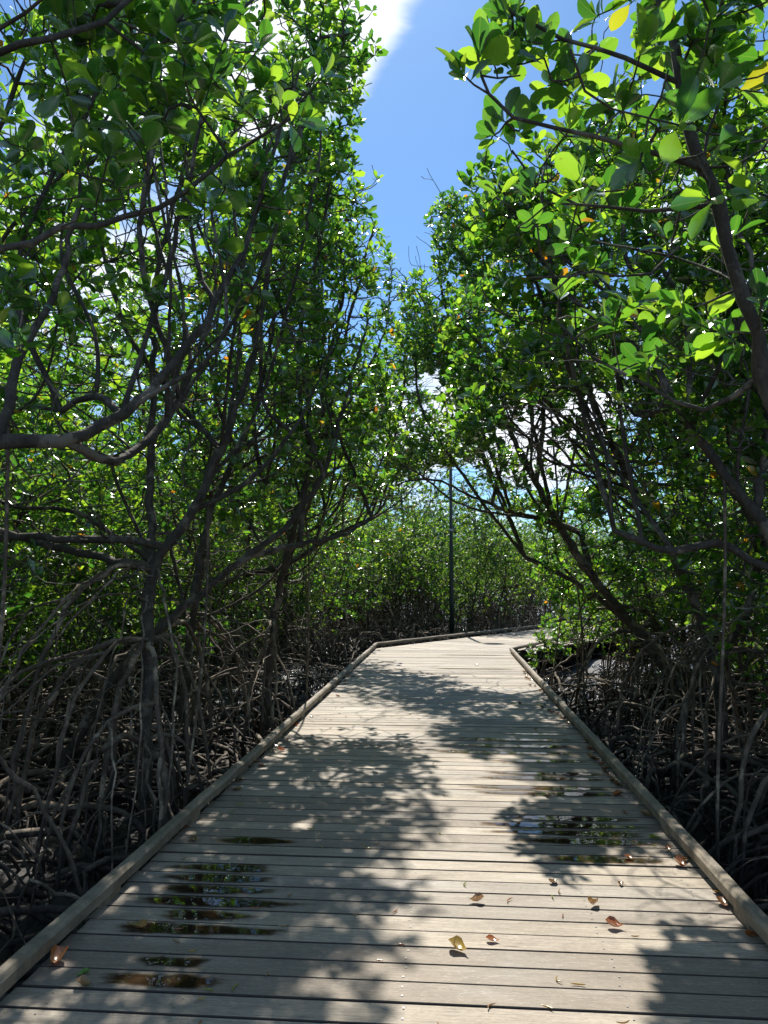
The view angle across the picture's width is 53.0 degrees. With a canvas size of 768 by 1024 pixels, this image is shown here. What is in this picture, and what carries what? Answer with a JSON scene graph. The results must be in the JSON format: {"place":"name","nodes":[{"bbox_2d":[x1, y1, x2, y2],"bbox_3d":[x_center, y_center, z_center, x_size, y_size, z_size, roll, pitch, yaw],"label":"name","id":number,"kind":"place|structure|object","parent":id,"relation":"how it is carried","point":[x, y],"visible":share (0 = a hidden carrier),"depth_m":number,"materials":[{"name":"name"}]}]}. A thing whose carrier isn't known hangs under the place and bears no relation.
{"place":"outdoors","nodes":[
{"label":"outdoors","id":0,"kind":"place"},
{"bbox_2d":[0,583,767,993],"bbox_3d":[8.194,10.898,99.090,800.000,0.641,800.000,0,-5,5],"label":"mud ground","id":1,"kind":"structure","parent":0,"point":[34,925],"depth_m":6.90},
{"bbox_2d":[0,521,60,736],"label":"mangrove tree","id":2,"kind":"object","parent":1,"relation":"on","point":[43,591],"visible":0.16,"depth_m":9.85,"materials":[{"name":"green plant"}]},
{"bbox_2d":[0,467,70,692],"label":"mangrove tree","id":3,"kind":"object","parent":1,"relation":"on","point":[56,525],"visible":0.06,"depth_m":12.74,"materials":[{"name":"green plant"}]},
{"bbox_2d":[0,485,71,779],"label":"mangrove tree","id":4,"kind":"object","parent":1,"relation":"on","point":[33,658],"visible":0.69,"depth_m":8.06,"materials":[{"name":"green plant"}]},
{"bbox_2d":[0,70,71,477],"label":"mangrove tree","id":5,"kind":"object","parent":1,"relation":"on","point":[34,287],"visible":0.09,"depth_m":10.08,"materials":[{"name":"green plant"}]},
{"bbox_2d":[0,309,80,527],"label":"mangrove tree","id":6,"kind":"object","parent":1,"relation":"on","point":[62,394],"visible":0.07,"depth_m":10.68,"materials":[{"name":"green plant"}]},
{"bbox_2d":[0,517,89,688],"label":"mangrove tree","id":7,"kind":"object","parent":1,"relation":"on","point":[66,565],"visible":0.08,"depth_m":14.45,"materials":[{"name":"green plant"}]},
{"bbox_2d":[1,280,95,666],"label":"mangrove tree","id":8,"kind":"object","parent":1,"relation":"on","point":[84,342],"visible":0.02,"depth_m":16.94,"materials":[{"name":"green plant"}]},
{"bbox_2d":[1,541,102,706],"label":"mangrove tree","id":9,"kind":"object","parent":1,"relation":"on","point":[49,598],"visible":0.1,"depth_m":12.94,"materials":[{"name":"green plant"}]},
{"bbox_2d":[0,352,118,687],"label":"mangrove tree","id":10,"kind":"object","parent":1,"relation":"on","point":[57,535],"visible":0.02,"depth_m":15.55,"materials":[{"name":"green plant"}]},
{"bbox_2d":[0,243,136,532],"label":"mangrove tree","id":11,"kind":"object","parent":1,"relation":"on","point":[29,421],"visible":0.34,"depth_m":7.61,"materials":[{"name":"green plant"}]},
{"bbox_2d":[0,263,141,729],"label":"mangrove tree","id":12,"kind":"object","parent":1,"relation":"on","point":[20,386],"visible":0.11,"depth_m":11.96,"materials":[{"name":"green plant"}]},
{"bbox_2d":[0,255,157,747],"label":"mangrove tree","id":13,"kind":"object","parent":1,"relation":"on","point":[39,483],"visible":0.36,"depth_m":9.39,"materials":[{"name":"green plant"}]},
{"bbox_2d":[0,522,159,762],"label":"mangrove tree","id":14,"kind":"object","parent":1,"relation":"on","point":[118,601],"visible":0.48,"depth_m":9.32,"materials":[{"name":"green plant"}]},
{"bbox_2d":[4,361,180,688],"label":"mangrove tree","id":15,"kind":"object","parent":1,"relation":"on","point":[91,504],"visible":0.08,"depth_m":15.22,"materials":[{"name":"green plant"}]},
{"bbox_2d":[0,190,186,711],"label":"mangrove tree","id":16,"kind":"object","parent":1,"relation":"on","point":[25,370],"visible":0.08,"depth_m":13.44,"materials":[{"name":"green plant"}]},
{"bbox_2d":[0,491,192,745],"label":"mangrove tree","id":17,"kind":"object","parent":1,"relation":"on","point":[90,572],"visible":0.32,"depth_m":10.19,"materials":[{"name":"green plant"}]},
{"bbox_2d":[9,366,201,670],"bbox_3d":[-6.610,0.263,17.885,4.867,7.096,4.991,1,-5,-13],"label":"mangrove tree","id":18,"kind":"object","parent":1,"relation":"on","point":[132,430],"visible":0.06,"depth_m":17.27,"materials":[{"name":"green plant"}]},
{"bbox_2d":[9,325,236,658],"bbox_3d":[-6.300,-0.506,18.555,5.936,8.788,5.164,3,-6,-29],"label":"mangrove tree","id":19,"kind":"object","parent":1,"relation":"on","point":[114,364],"visible":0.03,"depth_m":18.66,"materials":[{"name":"green plant"}]},
{"bbox_2d":[0,0,255,618],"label":"mangrove tree","id":20,"kind":"object","parent":1,"relation":"on","point":[36,21],"visible":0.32,"depth_m":5.33,"materials":[{"name":"green plant"}]},
{"bbox_2d":[83,576,185,683],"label":"mangrove tree","id":21,"kind":"object","parent":1,"relation":"on","point":[135,628],"visible":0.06,"depth_m":14.88,"materials":[{"name":"green plant"}]},
{"bbox_2d":[1,299,279,715],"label":"mangrove tree","id":22,"kind":"object","parent":1,"relation":"on","point":[180,515],"visible":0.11,"depth_m":13.43,"materials":[{"name":"green plant"}]},
{"bbox_2d":[75,516,222,719],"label":"mangrove tree","id":23,"kind":"object","parent":1,"relation":"on","point":[162,651],"visible":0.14,"depth_m":12.47,"materials":[{"name":"green plant"}]},
{"bbox_2d":[78,499,222,669],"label":"mangrove tree","id":24,"kind":"object","parent":1,"relation":"on","point":[194,534],"visible":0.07,"depth_m":16.41,"materials":[{"name":"green plant"}]},
{"bbox_2d":[50,403,252,661],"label":"mangrove tree","id":25,"kind":"object","parent":1,"relation":"on","point":[138,410],"visible":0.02,"depth_m":18.43,"materials":[{"name":"green plant"}]},
{"bbox_2d":[0,0,331,993],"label":"mangrove tree","id":26,"kind":"object","parent":1,"relation":"on","point":[266,202],"visible":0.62,"depth_m":4.79,"materials":[{"name":"green plant"}]},
{"bbox_2d":[0,0,345,992],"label":"mangrove tree","id":27,"kind":"object","parent":1,"relation":"on","point":[94,32],"visible":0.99,"depth_m":3.02,"materials":[{"name":"green plant"}]},
{"bbox_2d":[0,638,363,1001],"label":"root tangle","id":28,"kind":"object","parent":1,"relation":"on","point":[41,911],"visible":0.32,"depth_m":6.77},
{"bbox_2d":[0,0,388,891],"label":"mangrove tree","id":29,"kind":"object","parent":1,"relation":"on","point":[302,296],"visible":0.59,"depth_m":6.38,"materials":[{"name":"green plant"}]},
{"bbox_2d":[0,0,415,848],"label":"mangrove tree","id":30,"kind":"object","parent":1,"relation":"on","point":[322,204],"visible":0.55,"depth_m":7.72,"materials":[{"name":"green plant"}]},
{"bbox_2d":[99,337,321,670],"bbox_3d":[-3.713,-0.057,16.623,5.337,7.659,4.639,2,-6,-24],"label":"mangrove tree","id":31,"kind":"object","parent":1,"relation":"on","point":[237,615],"visible":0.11,"depth_m":15.87,"materials":[{"name":"green plant"}]},
{"bbox_2d":[39,163,409,764],"bbox_3d":[-2.258,-0.784,10.115,5.691,7.898,4.019,-5,-7,45],"label":"mangrove tree","id":32,"kind":"object","parent":1,"relation":"on","point":[193,613],"visible":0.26,"depth_m":9.70,"materials":[{"name":"green plant"}]},
{"bbox_2d":[161,511,294,681],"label":"mangrove tree","id":33,"kind":"object","parent":1,"relation":"on","point":[242,582],"visible":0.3,"depth_m":15.85,"materials":[{"name":"green plant"}]},
{"bbox_2d":[185,537,288,665],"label":"mangrove tree","id":34,"kind":"object","parent":1,"relation":"on","point":[259,623],"visible":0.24,"depth_m":17.64,"materials":[{"name":"green plant"}]},
{"bbox_2d":[161,411,347,660],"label":"mangrove tree","id":35,"kind":"object","parent":1,"relation":"on","point":[280,541],"visible":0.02,"depth_m":20.25,"materials":[{"name":"green plant"}]},
{"bbox_2d":[140,131,411,763],"bbox_3d":[-1.478,-0.996,9.855,3.539,8.265,4.034,0,-5,5],"label":"mangrove tree","id":36,"kind":"object","parent":1,"relation":"on","point":[269,658],"visible":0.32,"depth_m":9.39,"materials":[{"name":"green plant"}]},
{"bbox_2d":[218,535,336,664],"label":"mangrove tree","id":37,"kind":"object","parent":1,"relation":"on","point":[297,588],"visible":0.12,"depth_m":20.09,"materials":[{"name":"green plant"}]},
{"bbox_2d":[212,478,360,662],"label":"mangrove tree","id":38,"kind":"object","parent":1,"relation":"on","point":[302,597],"visible":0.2,"depth_m":20.55,"materials":[{"name":"green plant"}]},
{"bbox_2d":[181,401,399,673],"bbox_3d":[-2.218,0.189,17.453,5.061,7.210,4.430,2,-5,-19],"label":"mangrove tree","id":39,"kind":"object","parent":1,"relation":"on","point":[354,546],"visible":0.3,"depth_m":17.84,"materials":[{"name":"green plant"}]},
{"bbox_2d":[256,548,340,647],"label":"mangrove tree","id":40,"kind":"object","parent":1,"relation":"on","point":[314,598],"visible":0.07,"depth_m":23.33,"materials":[{"name":"green plant"}]},
{"bbox_2d":[162,292,466,692],"bbox_3d":[-1.620,-0.184,15.495,7.513,7.600,5.128,-2,-6,25],"label":"mangrove tree","id":41,"kind":"object","parent":1,"relation":"on","point":[407,421],"visible":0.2,"depth_m":15.03,"materials":[{"name":"green plant"}]},
{"bbox_2d":[290,517,372,637],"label":"mangrove tree","id":42,"kind":"object","parent":1,"relation":"on","point":[327,600],"visible":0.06,"depth_m":27.30,"materials":[{"name":"green plant"}]},
{"bbox_2d":[270,472,421,657],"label":"mangrove tree","id":43,"kind":"object","parent":1,"relation":"on","point":[375,566],"visible":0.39,"depth_m":23.14,"materials":[{"name":"green plant"}]},
{"bbox_2d":[325,520,433,639],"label":"mangrove tree","id":44,"kind":"object","parent":1,"relation":"on","point":[390,590],"visible":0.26,"depth_m":27.07,"materials":[{"name":"green plant"}]},
{"bbox_2d":[310,503,448,644],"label":"mangrove tree","id":45,"kind":"object","parent":1,"relation":"on","point":[382,516],"visible":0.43,"depth_m":24.14,"materials":[{"name":"green plant"}]},
{"bbox_2d":[0,618,767,1023],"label":"boardwalk","id":46,"kind":"structure","parent":1,"relation":"on","point":[692,954],"depth_m":3.70,"materials":[{"name":"wood"}]},
{"bbox_2d":[50,945,68,963],"bbox_3d":[-1.280,1.742,3.022,0.063,0.052,0.115,0,-5,5],"label":"fallen leaf","id":47,"kind":"object","parent":46,"relation":"on","point":[57,953],"visible":1,"depth_m":3.04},
{"bbox_2d":[106,974,213,987],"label":"rain puddle","id":48,"kind":"object","parent":46,"relation":"on","point":[184,981],"visible":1,"depth_m":2.89,"materials":[{"name":"liquid"}]},
{"bbox_2d":[141,957,205,965],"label":"rain puddle","id":49,"kind":"object","parent":46,"relation":"on","point":[172,961],"visible":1,"depth_m":3.03,"materials":[{"name":"liquid"}]},
{"bbox_2d":[122,922,275,933],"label":"rain puddle","id":50,"kind":"object","parent":46,"relation":"on","point":[151,927],"visible":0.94,"depth_m":3.31,"materials":[{"name":"liquid"}]},
{"bbox_2d":[163,909,249,918],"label":"rain puddle","id":51,"kind":"object","parent":46,"relation":"on","point":[193,914],"visible":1,"depth_m":3.46,"materials":[{"name":"liquid"}]},
{"bbox_2d":[167,874,268,881],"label":"rain puddle","id":52,"kind":"object","parent":46,"relation":"on","point":[215,877],"visible":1,"depth_m":3.88,"materials":[{"name":"liquid"}]},
{"bbox_2d":[166,884,270,893],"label":"rain puddle","id":53,"kind":"object","parent":46,"relation":"on","point":[203,888],"visible":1,"depth_m":3.73,"materials":[{"name":"liquid"}]},
{"bbox_2d":[172,864,265,871],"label":"rain puddle","id":54,"kind":"object","parent":46,"relation":"on","point":[234,867],"visible":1,"depth_m":4.02,"materials":[{"name":"liquid"}]},
{"bbox_2d":[145,896,296,906],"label":"rain puddle","id":55,"kind":"object","parent":46,"relation":"on","point":[207,901],"visible":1,"depth_m":3.60,"materials":[{"name":"liquid"}]},
{"bbox_2d":[220,837,290,843],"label":"rain puddle","id":56,"kind":"object","parent":46,"relation":"on","point":[252,840],"visible":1,"depth_m":4.44,"materials":[{"name":"liquid"}]},
{"bbox_2d":[440,751,570,753],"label":"rain puddle","id":57,"kind":"object","parent":46,"relation":"on","point":[498,752],"visible":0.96,"depth_m":6.70,"materials":[{"name":"liquid"}]},
{"bbox_2d":[457,744,559,747],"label":"rain puddle","id":58,"kind":"object","parent":46,"relation":"on","point":[546,746],"visible":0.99,"depth_m":6.98,"materials":[{"name":"liquid"}]},
{"bbox_2d":[490,771,598,775],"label":"rain puddle","id":59,"kind":"object","parent":46,"relation":"on","point":[555,773],"visible":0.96,"depth_m":5.97,"materials":[{"name":"liquid"}]},
{"bbox_2d":[490,776,599,779],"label":"rain puddle","id":60,"kind":"object","parent":46,"relation":"on","point":[534,777],"visible":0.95,"depth_m":5.82,"materials":[{"name":"liquid"}]},
{"bbox_2d":[482,785,608,789],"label":"rain puddle","id":61,"kind":"object","parent":46,"relation":"on","point":[537,787],"visible":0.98,"depth_m":5.57,"materials":[{"name":"liquid"}]},
{"bbox_2d":[484,791,611,795],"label":"rain puddle","id":62,"kind":"object","parent":46,"relation":"on","point":[554,793],"visible":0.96,"depth_m":5.41,"materials":[{"name":"liquid"}]},
{"bbox_2d":[486,822,641,828],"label":"rain puddle","id":63,"kind":"object","parent":46,"relation":"on","point":[556,825],"visible":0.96,"depth_m":4.71,"materials":[{"name":"liquid"}]},
{"bbox_2d":[505,815,626,820],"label":"rain puddle","id":64,"kind":"object","parent":46,"relation":"on","point":[563,818],"visible":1,"depth_m":4.84,"materials":[{"name":"liquid"}]},
{"bbox_2d":[493,830,639,836],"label":"rain puddle","id":65,"kind":"object","parent":46,"relation":"on","point":[592,833],"visible":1,"depth_m":4.56,"materials":[{"name":"liquid"}]},
{"bbox_2d":[522,838,653,844],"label":"rain puddle","id":66,"kind":"object","parent":46,"relation":"on","point":[592,841],"visible":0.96,"depth_m":4.42,"materials":[{"name":"liquid"}]},
{"bbox_2d":[554,856,659,862],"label":"rain puddle","id":67,"kind":"object","parent":46,"relation":"on","point":[603,859],"visible":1,"depth_m":4.13,"materials":[{"name":"liquid"}]},
{"bbox_2d":[351,555,416,631],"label":"mangrove tree","id":68,"kind":"object","parent":1,"relation":"on","point":[379,623],"visible":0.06,"depth_m":31.37,"materials":[{"name":"green plant"}]},
{"bbox_2d":[330,436,476,640],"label":"mangrove tree","id":69,"kind":"object","parent":1,"relation":"on","point":[394,596],"visible":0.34,"depth_m":27.45,"materials":[{"name":"green plant"}]},
{"bbox_2d":[365,482,470,631],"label":"mangrove tree","id":70,"kind":"object","parent":1,"relation":"on","point":[431,559],"visible":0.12,"depth_m":30.89,"materials":[{"name":"green plant"}]},
{"bbox_2d":[386,514,483,627],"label":"mangrove tree","id":71,"kind":"object","parent":1,"relation":"on","point":[416,593],"visible":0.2,"depth_m":31.95,"materials":[{"name":"green plant"}]},
{"bbox_2d":[390,487,497,625],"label":"mangrove tree","id":72,"kind":"object","parent":1,"relation":"on","point":[446,505],"visible":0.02,"depth_m":36.66,"materials":[{"name":"green plant"}]},
{"bbox_2d":[394,504,498,635],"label":"mangrove tree","id":73,"kind":"object","parent":1,"relation":"on","point":[419,574],"visible":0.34,"depth_m":29.13,"materials":[{"name":"green plant"}]},
{"bbox_2d":[449,436,462,638],"bbox_3d":[2.247,0.868,23.333,0.680,6.610,0.540,0,-5,5],"label":"lamp post","id":74,"kind":"object","parent":1,"relation":"on","point":[451,599],"visible":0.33,"depth_m":23.37,"materials":[{"name":"metal"}]},
{"bbox_2d":[425,535,497,629],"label":"mangrove tree","id":75,"kind":"object","parent":1,"relation":"on","point":[461,569],"visible":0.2,"depth_m":30.29,"materials":[{"name":"green plant"}]},
{"bbox_2d":[412,480,534,640],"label":"mangrove tree","id":76,"kind":"object","parent":1,"relation":"on","point":[445,583],"visible":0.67,"depth_m":24.60,"materials":[{"name":"green plant"}]},
{"bbox_2d":[249,613,727,665],"bbox_3d":[3.843,4.094,26.156,17.693,1.052,11.217,1,-5,-15],"label":"root tangle","id":77,"kind":"object","parent":1,"relation":"on","point":[414,634],"visible":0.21,"depth_m":22.82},
{"bbox_2d":[437,539,541,638],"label":"mangrove tree","id":78,"kind":"object","parent":1,"relation":"on","point":[466,602],"visible":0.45,"depth_m":25.47,"materials":[{"name":"green plant"}]},
{"bbox_2d":[437,467,578,636],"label":"mangrove tree","id":79,"kind":"object","parent":1,"relation":"on","point":[484,529],"visible":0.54,"depth_m":24.68,"materials":[{"name":"green plant"}]},
{"bbox_2d":[468,537,553,630],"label":"mangrove tree","id":80,"kind":"object","parent":1,"relation":"on","point":[521,562],"visible":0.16,"depth_m":31.46,"materials":[{"name":"green plant"}]},
{"bbox_2d":[482,523,576,630],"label":"mangrove tree","id":81,"kind":"object","parent":1,"relation":"on","point":[545,577],"visible":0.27,"depth_m":28.34,"materials":[{"name":"green plant"}]},
{"bbox_2d":[311,166,764,735],"bbox_3d":[2.315,-1.312,12.662,6.805,9.379,4.958,0,-5,5],"label":"mangrove tree","id":82,"kind":"object","parent":1,"relation":"on","point":[425,330],"visible":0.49,"depth_m":12.34,"materials":[{"name":"green plant"}]},
{"bbox_2d":[525,621,569,680],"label":"mangrove sapling","id":83,"kind":"object","parent":1,"relation":"on","point":[539,639],"visible":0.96,"depth_m":13.61,"materials":[{"name":"green plant"}]},
{"bbox_2d":[499,493,599,629],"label":"mangrove tree","id":84,"kind":"object","parent":1,"relation":"on","point":[572,537],"visible":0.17,"depth_m":30.06,"materials":[{"name":"green plant"}]},
{"bbox_2d":[549,624,579,674],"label":"mangrove sapling","id":85,"kind":"object","parent":1,"relation":"on","point":[568,652],"visible":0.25,"depth_m":16.14,"materials":[{"name":"green plant"}]},
{"bbox_2d":[509,494,636,625],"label":"mangrove tree","id":86,"kind":"object","parent":1,"relation":"on","point":[596,527],"visible":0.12,"depth_m":32.45,"materials":[{"name":"green plant"}]},
{"bbox_2d":[548,599,609,692],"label":"mangrove sapling","id":87,"kind":"object","parent":1,"relation":"on","point":[572,633],"visible":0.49,"depth_m":14.10,"materials":[{"name":"green plant"}]},
{"bbox_2d":[541,595,631,688],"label":"mangrove sapling","id":88,"kind":"object","parent":1,"relation":"on","point":[544,618],"visible":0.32,"depth_m":15.03,"materials":[{"name":"green plant"}]},
{"bbox_2d":[434,0,767,814],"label":"mangrove tree","id":89,"kind":"object","parent":1,"relation":"on","point":[482,416],"visible":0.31,"depth_m":7.94,"materials":[{"name":"green plant"}]},
{"bbox_2d":[435,0,767,915],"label":"mangrove tree","id":90,"kind":"object","parent":1,"relation":"on","point":[709,30],"visible":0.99,"depth_m":2.76,"materials":[{"name":"green plant"}]},
{"bbox_2d":[456,0,767,896],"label":"mangrove tree","id":91,"kind":"object","parent":1,"relation":"on","point":[504,234],"visible":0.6,"depth_m":5.68,"materials":[{"name":"green plant"}]},
{"bbox_2d":[589,587,642,686],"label":"mangrove sapling","id":92,"kind":"object","parent":1,"relation":"on","point":[604,629],"visible":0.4,"depth_m":13.31,"materials":[{"name":"green plant"}]},
{"bbox_2d":[574,539,703,716],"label":"mangrove tree","id":93,"kind":"object","parent":1,"relation":"on","point":[664,613],"visible":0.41,"depth_m":12.71,"materials":[{"name":"green plant"}]},
{"bbox_2d":[534,652,767,912],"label":"root tangle","id":94,"kind":"object","parent":1,"relation":"on","point":[705,814],"visible":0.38,"depth_m":7.57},
{"bbox_2d":[536,333,767,701],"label":"mangrove tree","id":95,"kind":"object","parent":1,"relation":"on","point":[686,493],"visible":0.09,"depth_m":13.62,"materials":[{"name":"green plant"}]},
{"bbox_2d":[541,19,767,826],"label":"mangrove tree","id":96,"kind":"object","parent":1,"relation":"on","point":[692,507],"visible":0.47,"depth_m":6.19,"materials":[{"name":"green plant"}]},
{"bbox_2d":[614,561,730,667],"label":"mangrove sapling","id":97,"kind":"object","parent":1,"relation":"on","point":[651,590],"visible":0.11,"depth_m":14.20,"materials":[{"name":"green plant"}]},
{"bbox_2d":[593,157,767,757],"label":"mangrove tree","id":98,"kind":"object","parent":1,"relation":"on","point":[665,585],"visible":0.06,"depth_m":9.21,"materials":[{"name":"green plant"}]},
{"bbox_2d":[602,401,767,704],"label":"mangrove tree","id":99,"kind":"object","parent":1,"relation":"on","point":[697,562],"visible":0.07,"depth_m":13.05,"materials":[{"name":"green plant"}]},
{"bbox_2d":[650,493,767,702],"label":"mangrove tree","id":100,"kind":"object","parent":1,"relation":"on","point":[728,509],"visible":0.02,"depth_m":13.87,"materials":[{"name":"green plant"}]},
{"bbox_2d":[697,573,767,705],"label":"mangrove sapling","id":101,"kind":"object","parent":1,"relation":"on","point":[746,629],"visible":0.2,"depth_m":10.94,"materials":[{"name":"green plant"}]},
{"bbox_2d":[699,539,767,699],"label":"mangrove tree","id":102,"kind":"object","parent":1,"relation":"on","point":[755,658],"visible":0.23,"depth_m":12.09,"materials":[{"name":"green plant"}]},
{"bbox_2d":[727,638,767,719],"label":"mangrove tree","id":103,"kind":"object","parent":1,"relation":"on","point":[764,675],"visible":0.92,"depth_m":6.47,"materials":[{"name":"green plant"}]},
{"bbox_2d":[0,0,767,582],"label":"sky","id":104,"kind":"structure","parent":0,"point":[418,117],"materials":[{"name":"blue"}]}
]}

